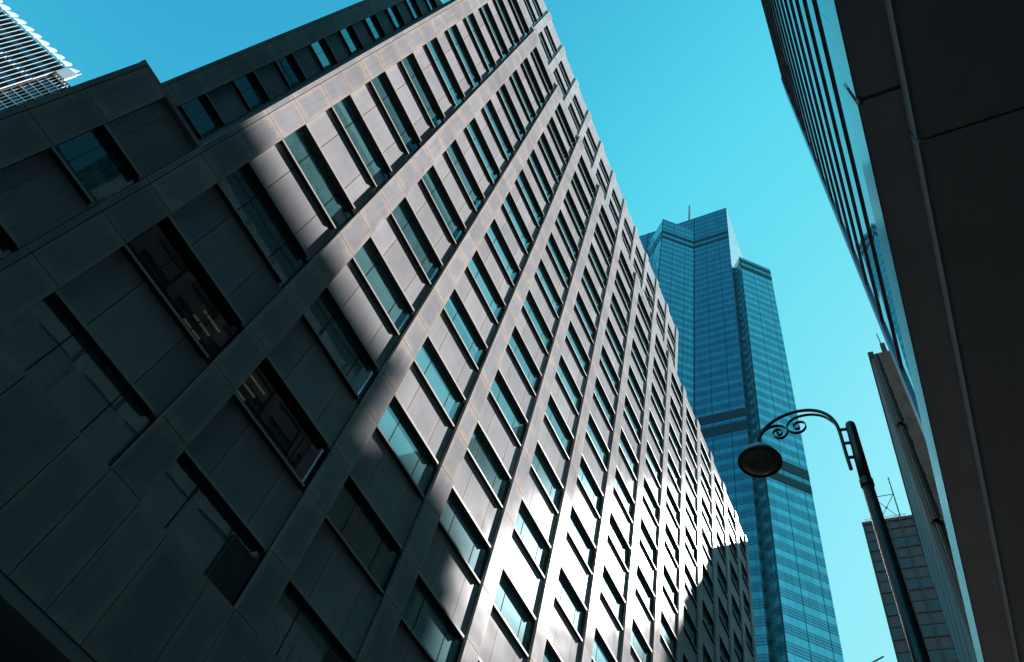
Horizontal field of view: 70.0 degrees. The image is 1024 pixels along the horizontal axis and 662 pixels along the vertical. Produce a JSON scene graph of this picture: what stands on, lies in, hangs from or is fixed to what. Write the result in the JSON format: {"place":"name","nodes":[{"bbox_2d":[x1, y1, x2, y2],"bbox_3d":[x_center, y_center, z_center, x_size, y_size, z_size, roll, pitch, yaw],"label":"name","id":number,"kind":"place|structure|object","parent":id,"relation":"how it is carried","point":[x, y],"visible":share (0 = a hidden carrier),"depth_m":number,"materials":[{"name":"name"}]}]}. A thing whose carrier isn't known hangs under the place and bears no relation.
{"place":"outdoors","nodes":[
{"label":"outdoors","id":0,"kind":"place"},
{"bbox_2d":[0,0,80,111],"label":"finned tower","id":1,"kind":"structure","parent":0,"point":[31,69],"depth_m":234.08,"materials":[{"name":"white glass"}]},
{"bbox_2d":[0,0,911,661],"label":"sky","id":2,"kind":"structure","parent":0,"point":[687,102],"materials":[{"name":"blue"}]},
{"bbox_2d":[737,409,930,661],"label":"street lamp","id":3,"kind":"object","parent":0,"point":[757,459],"visible":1,"depth_m":6.42,"materials":[{"name":"metal"}]},
{"label":"ground","id":4,"kind":"structure","parent":0,"visible":0},
{"bbox_2d":[0,0,756,661],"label":"office building","id":5,"kind":"structure","parent":4,"relation":"on","point":[348,334],"depth_m":22.89,"materials":[{"name":"concrete"}]},
{"bbox_2d":[0,296,151,464],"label":"window","id":6,"kind":"structure","parent":5,"relation":"in","point":[41,339],"depth_m":14.18,"materials":[{"name":"grey glass"}]},
{"bbox_2d":[47,128,134,207],"bbox_3d":[-8.989,-3.560,15.788,0.231,1.592,1.346,-16,-64,23],"label":"window","id":7,"kind":"structure","parent":5,"relation":"in","point":[87,160],"depth_m":15.81,"materials":[{"name":"teal glass"}]},
{"bbox_2d":[120,220,239,363],"bbox_3d":[-7.624,-0.923,17.129,0.231,1.592,3.227,-16,-64,23],"label":"window","id":8,"kind":"structure","parent":5,"relation":"in","point":[155,253],"depth_m":17.12,"materials":[{"name":"black glass"}]},
{"bbox_2d":[178,96,220,138],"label":"window","id":9,"kind":"structure","parent":5,"relation":"in","point":[199,116],"depth_m":26.97,"materials":[{"name":"teal glass"}]},
{"bbox_2d":[138,456,261,604],"bbox_3d":[-6.634,4.360,15.816,0.231,1.593,3.273,-16,-64,23],"label":"window","id":10,"kind":"structure","parent":5,"relation":"in","point":[179,501],"depth_m":15.75,"materials":[{"name":"grey glass"}]},
{"bbox_2d":[231,73,265,110],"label":"window","id":11,"kind":"structure","parent":5,"relation":"in","point":[245,86],"depth_m":29.95,"materials":[{"name":"teal glass"}]},
{"bbox_2d":[213,166,304,287],"bbox_3d":[-6.855,-2.896,20.225,0.231,1.593,3.227,-16,-64,23],"label":"window","id":12,"kind":"structure","parent":5,"relation":"in","point":[239,192],"depth_m":20.23,"materials":[{"name":"teal glass"}]},
{"bbox_2d":[231,362,325,491],"bbox_3d":[-5.884,2.435,18.837,0.231,1.592,3.273,-16,-64,23],"label":"window","id":13,"kind":"structure","parent":5,"relation":"in","point":[260,398],"depth_m":18.85,"materials":[{"name":"black glass"}]},
{"bbox_2d":[272,55,302,88],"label":"window","id":14,"kind":"structure","parent":5,"relation":"in","point":[285,67],"depth_m":32.86,"materials":[{"name":"teal glass"}]},
{"bbox_2d":[257,586,348,661],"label":"window","id":15,"kind":"structure","parent":5,"relation":"in","point":[293,635],"depth_m":17.51,"materials":[{"name":"grey glass"}]},
{"bbox_2d":[279,127,351,233],"bbox_3d":[-6.118,-4.786,23.192,0.231,1.593,3.227,-16,-64,23],"label":"window","id":16,"kind":"structure","parent":5,"relation":"in","point":[296,145],"depth_m":23.20,"materials":[{"name":"teal glass"}]},
{"bbox_2d":[309,40,333,70],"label":"window","id":17,"kind":"structure","parent":5,"relation":"in","point":[318,49],"depth_m":35.79,"materials":[{"name":"teal glass"}]},
{"bbox_2d":[301,292,374,403],"bbox_3d":[-5.115,0.463,21.933,0.231,1.593,3.273,-16,-64,23],"label":"window","id":18,"kind":"structure","parent":5,"relation":"in","point":[321,319],"depth_m":21.95,"materials":[{"name":"teal glass"}]},
{"bbox_2d":[336,27,359,54],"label":"window","id":19,"kind":"structure","parent":5,"relation":"in","point":[347,37],"depth_m":38.66,"materials":[{"name":"teal glass"}]},
{"bbox_2d":[329,97,388,191],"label":"window","id":20,"kind":"structure","parent":5,"relation":"in","point":[342,112],"depth_m":26.19,"materials":[{"name":"teal glass"}]},
{"bbox_2d":[324,481,398,596],"bbox_3d":[-4.147,5.789,20.542,0.231,1.592,3.215,-16,-64,23],"label":"window","id":21,"kind":"structure","parent":5,"relation":"in","point":[348,519],"depth_m":20.58,"materials":[{"name":"black glass"}]},
{"bbox_2d":[363,16,382,41],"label":"window","id":22,"kind":"structure","parent":5,"relation":"in","point":[370,23],"depth_m":41.54,"materials":[{"name":"teal glass"}]},
{"bbox_2d":[0,0,753,661],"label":"window","id":23,"kind":"structure","parent":5,"relation":"in","point":[5,250],"depth_m":58.13,"materials":[{"name":"glass"}]},
{"bbox_2d":[350,241,410,338],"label":"window","id":24,"kind":"structure","parent":5,"relation":"in","point":[365,262],"depth_m":24.92,"materials":[{"name":"teal glass"}]},
{"bbox_2d":[368,74,418,157],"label":"window","id":25,"kind":"structure","parent":5,"relation":"in","point":[378,86],"depth_m":29.15,"materials":[{"name":"teal glass"}]},
{"bbox_2d":[385,6,401,29],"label":"window","id":26,"kind":"structure","parent":5,"relation":"in","point":[391,12],"depth_m":44.45,"materials":[{"name":"teal glass"}]},
{"bbox_2d":[375,400,434,500],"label":"window","id":27,"kind":"structure","parent":5,"relation":"in","point":[392,429],"depth_m":23.68,"materials":[{"name":"teal glass"}]},
{"bbox_2d":[404,0,419,19],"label":"window","id":28,"kind":"structure","parent":5,"relation":"in","point":[410,5],"depth_m":47.31,"materials":[{"name":"teal glass"}]},
{"bbox_2d":[389,201,439,287],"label":"window","id":29,"kind":"structure","parent":5,"relation":"in","point":[400,217],"depth_m":27.91,"materials":[{"name":"teal glass"}]},
{"bbox_2d":[399,55,442,131],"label":"window","id":30,"kind":"structure","parent":5,"relation":"in","point":[407,65],"depth_m":32.06,"materials":[{"name":"teal glass"}]},
{"bbox_2d":[400,580,459,661],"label":"window","id":31,"kind":"structure","parent":5,"relation":"in","point":[421,619],"depth_m":22.29,"materials":[{"name":"teal glass"}]},
{"bbox_2d":[412,341,461,428],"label":"window","id":32,"kind":"structure","parent":5,"relation":"in","point":[425,363],"depth_m":26.65,"materials":[{"name":"teal glass"}]},
{"bbox_2d":[419,169,463,246],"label":"window","id":33,"kind":"structure","parent":5,"relation":"in","point":[428,181],"depth_m":30.87,"materials":[{"name":"teal glass"}]},
{"bbox_2d":[424,39,462,109],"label":"window","id":34,"kind":"structure","parent":5,"relation":"in","point":[431,47],"depth_m":34.95,"materials":[{"name":"teal glass"}]},
{"bbox_2d":[438,493,486,585],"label":"window","id":35,"kind":"structure","parent":5,"relation":"in","point":[452,523],"depth_m":25.39,"materials":[{"name":"teal glass"}]},
{"bbox_2d":[445,26,479,90],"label":"window","id":36,"kind":"structure","parent":5,"relation":"in","point":[450,32],"depth_m":37.80,"materials":[{"name":"teal glass"}]},
{"bbox_2d":[444,142,481,214],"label":"window","id":37,"kind":"structure","parent":5,"relation":"in","point":[451,153],"depth_m":33.76,"materials":[{"name":"teal glass"}]},
{"bbox_2d":[442,293,484,372],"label":"window","id":38,"kind":"structure","parent":5,"relation":"in","point":[452,311],"depth_m":29.63,"materials":[{"name":"teal glass"}]},
{"bbox_2d":[464,15,494,74],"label":"window","id":39,"kind":"structure","parent":5,"relation":"in","point":[468,20],"depth_m":40.67,"materials":[{"name":"teal glass"}]},
{"bbox_2d":[465,120,498,186],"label":"window","id":40,"kind":"structure","parent":5,"relation":"in","point":[470,129],"depth_m":36.66,"materials":[{"name":"teal glass"}]},
{"bbox_2d":[466,255,502,325],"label":"window","id":41,"kind":"structure","parent":5,"relation":"in","point":[474,269],"depth_m":32.59,"materials":[{"name":"teal glass"}]},
{"bbox_2d":[466,427,507,508],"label":"window","id":42,"kind":"structure","parent":5,"relation":"in","point":[477,451],"depth_m":28.36,"materials":[{"name":"teal glass"}]},
{"bbox_2d":[479,5,506,60],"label":"window","id":43,"kind":"structure","parent":5,"relation":"in","point":[483,10],"depth_m":43.51,"materials":[{"name":"teal glass"}]},
{"bbox_2d":[482,102,511,162],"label":"window","id":44,"kind":"structure","parent":5,"relation":"in","point":[487,111],"depth_m":39.51,"materials":[{"name":"teal glass"}]},
{"bbox_2d":[485,223,517,287],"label":"window","id":45,"kind":"structure","parent":5,"relation":"in","point":[491,234],"depth_m":35.50,"materials":[{"name":"teal glass"}]},
{"bbox_2d":[493,0,517,48],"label":"window","id":46,"kind":"structure","parent":5,"relation":"in","point":[497,3],"depth_m":46.37,"materials":[{"name":"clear glass"}]},
{"bbox_2d":[488,374,524,447],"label":"window","id":47,"kind":"structure","parent":5,"relation":"in","point":[498,395],"depth_m":31.34,"materials":[{"name":"teal glass"}]},
{"bbox_2d":[497,86,523,142],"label":"window","id":48,"kind":"structure","parent":5,"relation":"in","point":[503,98],"depth_m":42.38,"materials":[{"name":"teal glass"}]},
{"bbox_2d":[492,574,532,657],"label":"window","id":49,"kind":"structure","parent":5,"relation":"in","point":[506,606],"depth_m":27.10,"materials":[{"name":"teal glass"}]},
{"bbox_2d":[501,196,530,255],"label":"window","id":50,"kind":"structure","parent":5,"relation":"in","point":[507,206],"depth_m":38.39,"materials":[{"name":"teal glass"}]},
{"bbox_2d":[510,72,534,124],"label":"window","id":51,"kind":"structure","parent":5,"relation":"in","point":[513,78],"depth_m":45.23,"materials":[{"name":"teal glass"}]},
{"bbox_2d":[507,330,538,396],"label":"window","id":52,"kind":"structure","parent":5,"relation":"in","point":[514,346],"depth_m":34.30,"materials":[{"name":"teal glass"}]},
{"bbox_2d":[516,173,541,228],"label":"window","id":53,"kind":"structure","parent":5,"relation":"in","point":[520,182],"depth_m":41.25,"materials":[{"name":"teal glass"}]},
{"bbox_2d":[513,504,547,578],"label":"window","id":54,"kind":"structure","parent":5,"relation":"in","point":[524,530],"depth_m":30.06,"materials":[{"name":"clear glass"}]},
{"bbox_2d":[521,60,543,109],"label":"window","id":55,"kind":"structure","parent":5,"relation":"in","point":[525,68],"depth_m":48.06,"materials":[{"name":"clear glass"}]},
{"bbox_2d":[522,294,550,355],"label":"window","id":56,"kind":"structure","parent":5,"relation":"in","point":[528,308],"depth_m":37.21,"materials":[{"name":"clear glass"}]},
{"bbox_2d":[527,152,550,203],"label":"window","id":57,"kind":"structure","parent":5,"relation":"in","point":[532,163],"depth_m":44.11,"materials":[{"name":"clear glass"}]},
{"bbox_2d":[530,448,560,513],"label":"window","id":58,"kind":"structure","parent":5,"relation":"in","point":[539,469],"depth_m":33.05,"materials":[{"name":"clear glass"}]},
{"bbox_2d":[535,263,560,318],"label":"window","id":59,"kind":"structure","parent":5,"relation":"in","point":[540,275],"depth_m":40.10,"materials":[{"name":"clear glass"}]},
{"bbox_2d":[538,135,559,183],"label":"window","id":60,"kind":"structure","parent":5,"relation":"in","point":[541,142],"depth_m":46.93,"materials":[{"name":"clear glass"}]},
{"bbox_2d":[542,645,556,661],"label":"window","id":61,"kind":"structure","parent":5,"relation":"in","point":[548,657],"depth_m":28.82,"materials":[{"name":"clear glass"}]},
{"bbox_2d":[547,120,566,165],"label":"window","id":62,"kind":"structure","parent":5,"relation":"in","point":[550,126],"depth_m":49.75,"materials":[{"name":"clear glass"}]},
{"bbox_2d":[544,400,570,459],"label":"window","id":63,"kind":"structure","parent":5,"relation":"in","point":[551,417],"depth_m":36.01,"materials":[{"name":"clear glass"}]},
{"bbox_2d":[546,236,568,288],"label":"window","id":64,"kind":"structure","parent":5,"relation":"in","point":[550,246],"depth_m":42.96,"materials":[{"name":"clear glass"}]},
{"bbox_2d":[555,213,576,261],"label":"window","id":65,"kind":"structure","parent":5,"relation":"in","point":[559,222],"depth_m":45.81,"materials":[{"name":"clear glass"}]},
{"bbox_2d":[555,360,579,415],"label":"window","id":66,"kind":"structure","parent":5,"relation":"in","point":[561,374],"depth_m":38.92,"materials":[{"name":"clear glass"}]},
{"bbox_2d":[554,571,583,641],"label":"window","id":67,"kind":"structure","parent":5,"relation":"in","point":[564,598],"depth_m":31.75,"materials":[{"name":"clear glass"}]},
{"bbox_2d":[564,193,583,238],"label":"window","id":68,"kind":"structure","parent":5,"relation":"in","point":[567,201],"depth_m":48.64,"materials":[{"name":"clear glass"}]},
{"bbox_2d":[566,326,587,376],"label":"window","id":69,"kind":"structure","parent":5,"relation":"in","point":[570,337],"depth_m":41.81,"materials":[{"name":"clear glass"}]},
{"bbox_2d":[567,512,592,574],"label":"window","id":70,"kind":"structure","parent":5,"relation":"in","point":[575,534],"depth_m":34.74,"materials":[{"name":"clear glass"}]},
{"bbox_2d":[571,175,589,218],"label":"window","id":71,"kind":"structure","parent":5,"relation":"in","point":[574,182],"depth_m":51.49,"materials":[{"name":"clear glass"}]},
{"bbox_2d":[574,296,593,343],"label":"window","id":72,"kind":"structure","parent":5,"relation":"in","point":[578,307],"depth_m":44.66,"materials":[{"name":"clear glass"}]},
{"bbox_2d":[577,461,600,518],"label":"window","id":73,"kind":"structure","parent":5,"relation":"in","point":[583,478],"depth_m":37.69,"materials":[{"name":"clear glass"}]},
{"bbox_2d":[582,270,599,314],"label":"window","id":74,"kind":"structure","parent":5,"relation":"in","point":[586,282],"depth_m":47.51,"materials":[{"name":"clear glass"}]},
{"bbox_2d":[586,419,606,471],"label":"window","id":75,"kind":"structure","parent":5,"relation":"in","point":[591,434],"depth_m":40.57,"materials":[{"name":"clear glass"}]},
{"bbox_2d":[588,247,604,289],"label":"window","id":76,"kind":"structure","parent":5,"relation":"in","point":[593,260],"depth_m":50.33,"materials":[{"name":"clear glass"}]},
{"bbox_2d":[591,633,611,661],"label":"window","id":77,"kind":"structure","parent":5,"relation":"in","point":[599,654],"depth_m":33.44,"materials":[{"name":"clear glass"}]},
{"bbox_2d":[593,382,612,430],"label":"window","id":78,"kind":"structure","parent":5,"relation":"in","point":[597,394],"depth_m":43.49,"materials":[{"name":"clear glass"}]},
{"bbox_2d":[600,350,617,395],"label":"window","id":79,"kind":"structure","parent":5,"relation":"in","point":[604,363],"depth_m":46.35,"materials":[{"name":"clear glass"}]},
{"bbox_2d":[600,570,622,630],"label":"window","id":80,"kind":"structure","parent":5,"relation":"in","point":[607,592],"depth_m":36.44,"materials":[{"name":"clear glass"}]},
{"bbox_2d":[605,321,621,364],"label":"window","id":81,"kind":"structure","parent":5,"relation":"in","point":[608,330],"depth_m":49.20,"materials":[{"name":"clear glass"}]},
{"bbox_2d":[607,518,627,571],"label":"window","id":82,"kind":"structure","parent":5,"relation":"in","point":[613,536],"depth_m":39.39,"materials":[{"name":"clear glass"}]},
{"bbox_2d":[610,297,625,336],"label":"window","id":83,"kind":"structure","parent":5,"relation":"in","point":[615,310],"depth_m":52.03,"materials":[{"name":"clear glass"}]},
{"bbox_2d":[613,473,632,523],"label":"window","id":84,"kind":"structure","parent":5,"relation":"in","point":[618,488],"depth_m":42.26,"materials":[{"name":"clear glass"}]},
{"bbox_2d":[619,434,636,480],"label":"window","id":85,"kind":"structure","parent":5,"relation":"in","point":[623,448],"depth_m":45.18,"materials":[{"name":"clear glass"}]},
{"bbox_2d":[623,400,639,443],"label":"window","id":86,"kind":"structure","parent":5,"relation":"in","point":[627,413],"depth_m":48.04,"materials":[{"name":"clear glass"}]},
{"bbox_2d":[627,370,642,410],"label":"window","id":87,"kind":"structure","parent":5,"relation":"in","point":[630,379],"depth_m":50.88,"materials":[{"name":"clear glass"}]},
{"bbox_2d":[630,624,648,661],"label":"window","id":88,"kind":"structure","parent":5,"relation":"in","point":[637,646],"depth_m":38.16,"materials":[{"name":"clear glass"}]},
{"bbox_2d":[635,570,653,620],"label":"window","id":89,"kind":"structure","parent":5,"relation":"in","point":[641,590],"depth_m":41.07,"materials":[{"name":"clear glass"}]},
{"bbox_2d":[639,523,655,570],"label":"window","id":90,"kind":"structure","parent":5,"relation":"in","point":[644,541],"depth_m":43.97,"materials":[{"name":"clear glass"}]},
{"bbox_2d":[643,483,658,525],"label":"window","id":91,"kind":"structure","parent":5,"relation":"in","point":[647,498],"depth_m":46.86,"materials":[{"name":"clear glass"}]},
{"bbox_2d":[646,448,660,487],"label":"window","id":92,"kind":"structure","parent":5,"relation":"in","point":[649,460],"depth_m":49.71,"materials":[{"name":"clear glass"}]},
{"bbox_2d":[648,415,662,453],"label":"window","id":93,"kind":"structure","parent":5,"relation":"in","point":[651,426],"depth_m":52.57,"materials":[{"name":"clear glass"}]},
{"bbox_2d":[660,617,675,661],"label":"window","id":94,"kind":"structure","parent":5,"relation":"in","point":[665,635],"depth_m":42.77,"materials":[{"name":"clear glass"}]},
{"bbox_2d":[662,569,677,612],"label":"window","id":95,"kind":"structure","parent":5,"relation":"in","point":[666,584],"depth_m":45.64,"materials":[{"name":"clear glass"}]},
{"bbox_2d":[664,527,678,567],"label":"window","id":96,"kind":"structure","parent":5,"relation":"in","point":[668,542],"depth_m":48.53,"materials":[{"name":"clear glass"}]},
{"bbox_2d":[666,489,679,528],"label":"window","id":97,"kind":"structure","parent":5,"relation":"in","point":[669,503],"depth_m":51.37,"materials":[{"name":"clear glass"}]},
{"bbox_2d":[683,611,697,652],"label":"window","id":98,"kind":"structure","parent":5,"relation":"in","point":[687,627],"depth_m":47.20,"materials":[{"name":"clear glass"}]},
{"bbox_2d":[684,567,697,606],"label":"window","id":99,"kind":"structure","parent":5,"relation":"in","point":[691,590],"depth_m":50.14,"materials":[{"name":"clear glass"}]},
{"bbox_2d":[639,205,843,661],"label":"glass tower","id":100,"kind":"structure","parent":4,"relation":"on","point":[718,294],"depth_m":187.93,"materials":[{"name":"glass"}]},
{"bbox_2d":[761,0,1023,661],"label":"glass building","id":101,"kind":"structure","parent":4,"relation":"on","point":[909,115],"depth_m":18.73,"materials":[{"name":"metal"}]},
{"bbox_2d":[862,477,959,661],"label":"panelled building","id":102,"kind":"structure","parent":4,"relation":"on","point":[934,629],"depth_m":98.04,"materials":[{"name":"concrete"}]},
{"bbox_2d":[885,604,898,614],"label":"window","id":103,"kind":"structure","parent":102,"relation":"in","point":[891,609],"depth_m":97.07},
{"bbox_2d":[891,627,905,638],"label":"window","id":104,"kind":"structure","parent":102,"relation":"in","point":[898,633],"depth_m":94.06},
{"bbox_2d":[897,652,911,661],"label":"window","id":105,"kind":"structure","parent":102,"relation":"in","point":[903,657],"depth_m":91.16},
{"bbox_2d":[900,557,913,567],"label":"window","id":106,"kind":"structure","parent":102,"relation":"in","point":[905,562],"depth_m":101.80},
{"bbox_2d":[906,578,920,588],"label":"window","id":107,"kind":"structure","parent":102,"relation":"in","point":[912,583],"depth_m":98.76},
{"bbox_2d":[913,601,927,611],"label":"window","id":108,"kind":"structure","parent":102,"relation":"in","point":[919,606],"depth_m":95.74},
{"bbox_2d":[920,577,933,586],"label":"window","id":109,"kind":"structure","parent":102,"relation":"in","point":[925,581],"depth_m":98.13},
{"bbox_2d":[920,624,934,636],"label":"window","id":110,"kind":"structure","parent":102,"relation":"in","point":[927,630],"depth_m":92.73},
{"bbox_2d":[927,599,941,610],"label":"window","id":111,"kind":"structure","parent":102,"relation":"in","point":[934,604],"depth_m":95.07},
{"bbox_2d":[927,650,943,661],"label":"window","id":112,"kind":"structure","parent":102,"relation":"in","point":[935,655],"depth_m":89.73,"materials":[{"name":"glass"}]},
{"bbox_2d":[934,623,949,634],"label":"window","id":113,"kind":"structure","parent":102,"relation":"in","point":[942,629],"depth_m":92.08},
{"bbox_2d":[943,649,958,660],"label":"window","id":114,"kind":"structure","parent":102,"relation":"in","point":[949,654],"depth_m":89.04,"materials":[{"name":"glass"}]},
{"bbox_2d":[867,333,976,661],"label":"concrete building","id":115,"kind":"structure","parent":4,"relation":"on","point":[909,443],"depth_m":40.87,"materials":[{"name":"grey concrete"}]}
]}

